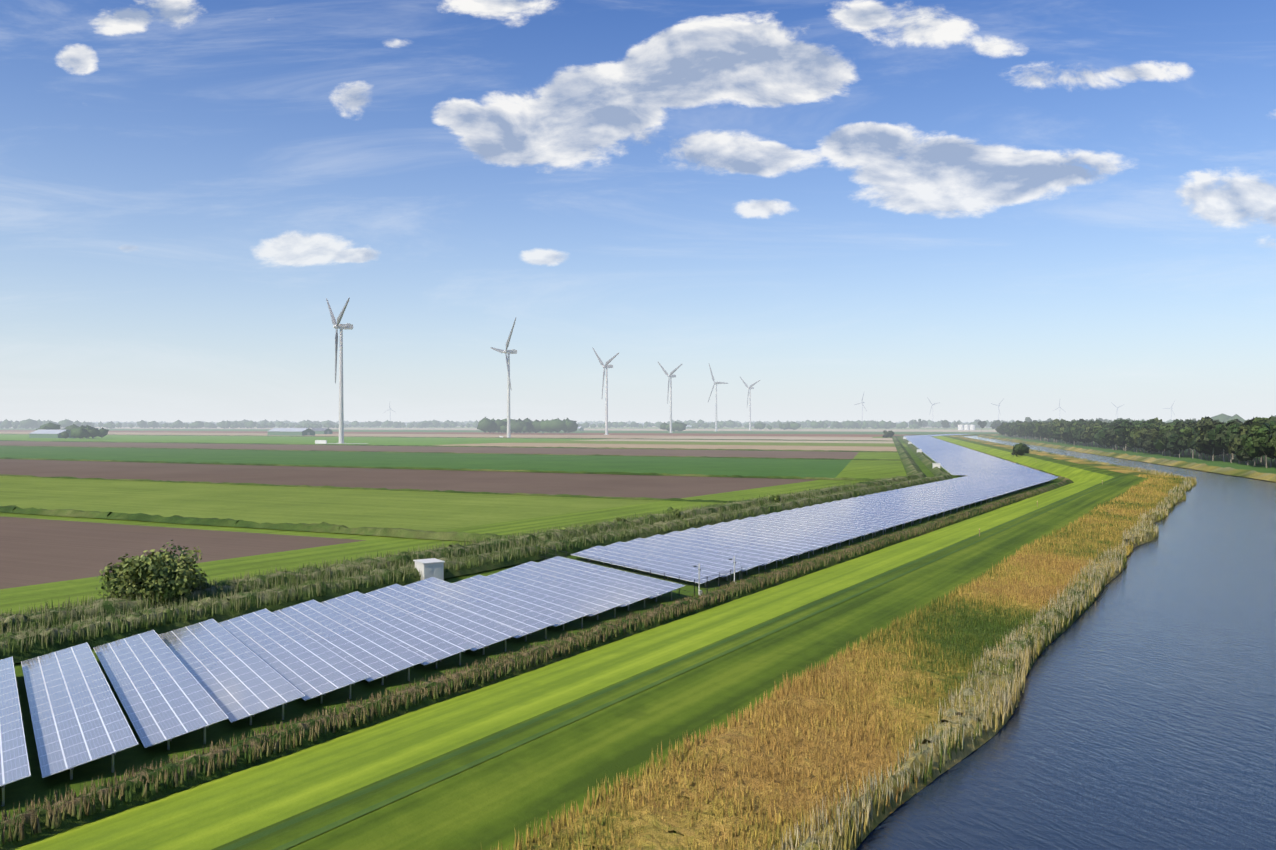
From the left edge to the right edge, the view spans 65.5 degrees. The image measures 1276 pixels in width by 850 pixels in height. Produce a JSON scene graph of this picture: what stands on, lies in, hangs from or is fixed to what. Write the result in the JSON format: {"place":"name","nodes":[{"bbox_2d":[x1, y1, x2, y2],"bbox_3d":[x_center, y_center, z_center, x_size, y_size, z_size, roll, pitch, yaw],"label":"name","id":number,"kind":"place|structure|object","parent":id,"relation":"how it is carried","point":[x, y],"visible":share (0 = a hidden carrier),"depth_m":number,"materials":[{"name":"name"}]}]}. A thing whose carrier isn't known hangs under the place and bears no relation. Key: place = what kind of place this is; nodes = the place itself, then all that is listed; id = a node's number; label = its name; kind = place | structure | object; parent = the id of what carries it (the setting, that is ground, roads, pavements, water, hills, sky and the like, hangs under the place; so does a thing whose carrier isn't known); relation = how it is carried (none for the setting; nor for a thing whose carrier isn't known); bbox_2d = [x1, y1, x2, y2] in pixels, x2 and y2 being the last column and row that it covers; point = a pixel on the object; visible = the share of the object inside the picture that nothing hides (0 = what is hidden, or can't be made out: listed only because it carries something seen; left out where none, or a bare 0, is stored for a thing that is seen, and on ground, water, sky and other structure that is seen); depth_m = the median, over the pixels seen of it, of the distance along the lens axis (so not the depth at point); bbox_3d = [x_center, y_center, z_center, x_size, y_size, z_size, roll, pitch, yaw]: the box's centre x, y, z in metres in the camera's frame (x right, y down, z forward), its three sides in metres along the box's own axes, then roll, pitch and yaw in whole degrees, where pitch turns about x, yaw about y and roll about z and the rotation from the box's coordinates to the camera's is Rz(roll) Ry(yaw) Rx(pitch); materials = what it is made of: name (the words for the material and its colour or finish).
{"place":"outdoors","nodes":[
{"label":"outdoors","id":0,"kind":"place"},
{"bbox_2d":[0,512,390,539],"bbox_3d":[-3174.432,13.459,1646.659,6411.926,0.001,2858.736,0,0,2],"label":"field verge","id":1,"kind":"structure","parent":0,"point":[239,529],"depth_m":163.98,"materials":[{"name":"green plant"}]},
{"bbox_2d":[312,428,330,430],"bbox_3d":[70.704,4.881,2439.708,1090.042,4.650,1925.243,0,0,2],"label":"dark barn roofs","id":2,"kind":"structure","parent":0,"point":[319,429],"depth_m":1501.44,"materials":[{"name":"grey metal"}]},
{"bbox_2d":[0,434,820,451],"bbox_3d":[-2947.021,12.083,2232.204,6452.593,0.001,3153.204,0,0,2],"label":"green field","id":3,"kind":"structure","parent":0,"point":[273,440],"depth_m":1021.37,"materials":[{"name":"green plant"}]},
{"bbox_2d":[0,441,858,459],"bbox_3d":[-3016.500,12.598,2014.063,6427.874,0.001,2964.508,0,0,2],"label":"crop field","id":4,"kind":"structure","parent":0,"point":[717,453],"depth_m":640.77,"materials":[{"name":"green plant"}]},
{"bbox_2d":[0,430,901,588],"bbox_3d":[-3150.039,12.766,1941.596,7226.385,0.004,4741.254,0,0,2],"label":"field soil","id":5,"kind":"structure","parent":0,"point":[36,551],"depth_m":261.13,"materials":[{"name":"brown soil"}]},
{"bbox_2d":[0,434,902,541],"bbox_3d":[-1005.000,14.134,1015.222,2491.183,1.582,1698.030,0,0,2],"label":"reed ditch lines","id":6,"kind":"object","parent":5,"relation":"on","point":[374,531],"visible":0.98,"depth_m":259.83,"materials":[{"name":"green plant"}]},
{"bbox_2d":[0,426,990,451],"bbox_3d":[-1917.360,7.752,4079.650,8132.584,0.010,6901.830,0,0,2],"label":"field stubble","id":7,"kind":"object","parent":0,"point":[775,447],"visible":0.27,"depth_m":824.91,"materials":[{"name":"brown soil"}]},
{"bbox_2d":[0,426,994,530],"bbox_3d":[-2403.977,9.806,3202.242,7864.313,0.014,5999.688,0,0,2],"label":"green field","id":8,"kind":"structure","parent":0,"point":[413,510],"depth_m":218.01,"materials":[{"name":"green plant"}]},
{"bbox_2d":[29,426,821,437],"bbox_3d":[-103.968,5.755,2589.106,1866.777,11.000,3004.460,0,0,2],"label":"farm barn walls","id":9,"kind":"structure","parent":8,"relation":"on","point":[308,432],"depth_m":1332.10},
{"bbox_2d":[29,424,693,433],"bbox_3d":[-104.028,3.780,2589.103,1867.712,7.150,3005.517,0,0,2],"label":"farm barn roofs","id":10,"kind":"object","parent":9,"relation":"on","point":[39,431],"visible":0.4,"depth_m":1330.31,"materials":[{"name":"grey"}]},
{"bbox_2d":[0,425,998,479],"bbox_3d":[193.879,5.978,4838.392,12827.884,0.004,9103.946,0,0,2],"label":"green field","id":11,"kind":"structure","parent":0,"point":[802,468],"depth_m":466.66,"materials":[{"name":"green plant"}]},
{"bbox_2d":[11,427,996,442],"bbox_3d":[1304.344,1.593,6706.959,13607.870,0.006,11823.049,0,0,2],"label":"pale stubble field","id":12,"kind":"structure","parent":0,"point":[889,440],"depth_m":1947.21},
{"bbox_2d":[958,424,974,429],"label":"storage tanks","id":13,"kind":"object","parent":12,"relation":"on","point":[966,427],"visible":0.98,"depth_m":2282.43,"materials":[{"name":"white metal"}]},
{"bbox_2d":[0,436,1060,819],"bbox_3d":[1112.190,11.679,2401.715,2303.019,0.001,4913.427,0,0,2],"label":"ground","id":14,"kind":"structure","parent":0,"point":[40,788],"depth_m":62.96,"materials":[{"name":"green plant"}]},
{"bbox_2d":[2,496,994,805],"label":"solar panel supports","id":15,"kind":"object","parent":14,"relation":"on","point":[464,652],"depth_m":74.11,"materials":[{"name":"grey metal"}]},
{"bbox_2d":[0,413,1275,437],"bbox_3d":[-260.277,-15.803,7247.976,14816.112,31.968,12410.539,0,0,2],"label":"distant tree line","id":16,"kind":"object","parent":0,"point":[77,429],"visible":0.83,"depth_m":2749.37,"materials":[{"name":"green plant"}]},
{"bbox_2d":[0,0,1275,422],"label":"sky","id":17,"kind":"structure","parent":0,"point":[965,206],"materials":[{"name":"blue"}]},
{"bbox_2d":[219,438,1116,849],"bbox_3d":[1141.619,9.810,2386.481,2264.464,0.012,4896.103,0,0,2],"label":"wheel track","id":18,"kind":"structure","parent":0,"point":[337,802],"depth_m":50.49,"materials":[{"name":"green plant"}]},
{"bbox_2d":[212,433,1147,849],"bbox_3d":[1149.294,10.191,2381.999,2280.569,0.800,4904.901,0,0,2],"label":"grass embankment","id":19,"kind":"structure","parent":0,"point":[488,803],"depth_m":50.73,"materials":[{"name":"green plant"}]},
{"bbox_2d":[272,434,1122,849],"bbox_3d":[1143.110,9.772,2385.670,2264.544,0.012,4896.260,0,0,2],"label":"wheel track","id":20,"kind":"structure","parent":0,"point":[400,796],"depth_m":50.50,"materials":[{"name":"green plant"}]},
{"bbox_2d":[315,298,1174,443],"bbox_3d":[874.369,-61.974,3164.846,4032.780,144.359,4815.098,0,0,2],"label":"wind turbines","id":21,"kind":"object","parent":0,"point":[337,325],"visible":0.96,"depth_m":1116.91,"materials":[{"name":"white metal"}]},
{"bbox_2d":[856,435,1275,849],"bbox_3d":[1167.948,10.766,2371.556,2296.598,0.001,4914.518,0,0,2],"label":"canal water","id":22,"kind":"structure","parent":0,"point":[1143,717],"depth_m":54.40,"materials":[{"name":"blue liquid"}]},
{"bbox_2d":[868,427,1275,467],"bbox_3d":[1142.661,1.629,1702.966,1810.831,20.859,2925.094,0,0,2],"label":"tree trunks","id":23,"kind":"object","parent":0,"point":[1230,456],"depth_m":459.23,"materials":[{"name":"brown plant"}]},
{"bbox_2d":[843,416,1275,460],"bbox_3d":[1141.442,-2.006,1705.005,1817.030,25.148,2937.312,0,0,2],"label":"trees","id":24,"kind":"object","parent":23,"relation":"on","point":[1248,439],"visible":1,"depth_m":490.21,"materials":[{"name":"green plant"}]},
{"bbox_2d":[977,434,1275,481],"bbox_3d":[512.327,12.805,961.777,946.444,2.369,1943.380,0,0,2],"label":"reed bank","id":25,"kind":"structure","parent":0,"point":[1252,474],"depth_m":381.12,"materials":[{"name":"beige plant"}]},
{"bbox_2d":[991,435,1275,473],"bbox_3d":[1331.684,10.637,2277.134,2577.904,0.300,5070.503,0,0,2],"label":"bank grass","id":26,"kind":"structure","parent":0,"point":[1234,464],"depth_m":464.28,"materials":[{"name":"green plant"}]},
{"label":"ground","id":27,"kind":"structure","parent":0,"visible":0},
{"bbox_2d":[0,436,906,614],"bbox_3d":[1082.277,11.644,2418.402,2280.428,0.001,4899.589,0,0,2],"label":"verge grass","id":28,"kind":"structure","parent":27,"relation":"on","point":[16,598],"depth_m":141.03,"materials":[{"name":"green plant"}]},
{"bbox_2d":[17,427,979,438],"bbox_3d":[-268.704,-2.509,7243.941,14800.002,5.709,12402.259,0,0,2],"label":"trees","id":29,"kind":"object","parent":27,"relation":"on","point":[468,427],"depth_m":2663.88,"materials":[{"name":"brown plant"}]},
{"bbox_2d":[0,434,1058,785],"bbox_3d":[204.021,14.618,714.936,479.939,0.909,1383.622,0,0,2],"label":"solar tables","id":30,"kind":"object","parent":27,"relation":"on","point":[184,680],"visible":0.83,"depth_m":77.32,"materials":[{"name":"blue glass"}]},
{"bbox_2d":[0,434,1073,849],"bbox_3d":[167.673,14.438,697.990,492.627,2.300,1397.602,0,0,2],"label":"tall grass","id":31,"kind":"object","parent":27,"relation":"on","point":[92,622],"visible":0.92,"depth_m":84.19,"materials":[{"name":"green plant"}]},
{"bbox_2d":[12,436,1113,849],"bbox_3d":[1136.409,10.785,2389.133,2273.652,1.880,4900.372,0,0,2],"label":"mown grass strip","id":32,"kind":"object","parent":27,"relation":"on","point":[218,812],"depth_m":53.60,"materials":[{"name":"green plant"}]},
{"bbox_2d":[536,545,741,597],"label":"security fence","id":33,"kind":"object","parent":27,"relation":"on","point":[565,556],"visible":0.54,"depth_m":103.45,"materials":[{"name":"grey metal"}]},
{"bbox_2d":[413,437,940,580],"bbox_3d":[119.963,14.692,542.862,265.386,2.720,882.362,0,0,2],"label":"transformer cabins","id":34,"kind":"object","parent":27,"relation":"on","point":[420,564],"visible":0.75,"depth_m":106.61,"materials":[{"name":"white concrete"}]},
{"bbox_2d":[425,565,441,579],"bbox_3d":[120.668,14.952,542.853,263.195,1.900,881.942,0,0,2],"label":"cabinet doors","id":35,"kind":"structure","parent":34,"relation":"attached to","point":[437,571],"depth_m":106.15,"materials":[{"name":"grey metal"}]},
{"bbox_2d":[696,556,735,595],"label":"posts","id":36,"kind":"object","parent":27,"relation":"on","point":[700,591],"visible":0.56,"depth_m":99.28,"materials":[{"name":"grey metal"}]},
{"bbox_2d":[481,434,1196,849],"bbox_3d":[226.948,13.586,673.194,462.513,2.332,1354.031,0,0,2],"label":"reed bed","id":37,"kind":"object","parent":27,"relation":"on","point":[851,748],"visible":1,"depth_m":51.05,"materials":[{"name":"yellow plant"}]}
]}

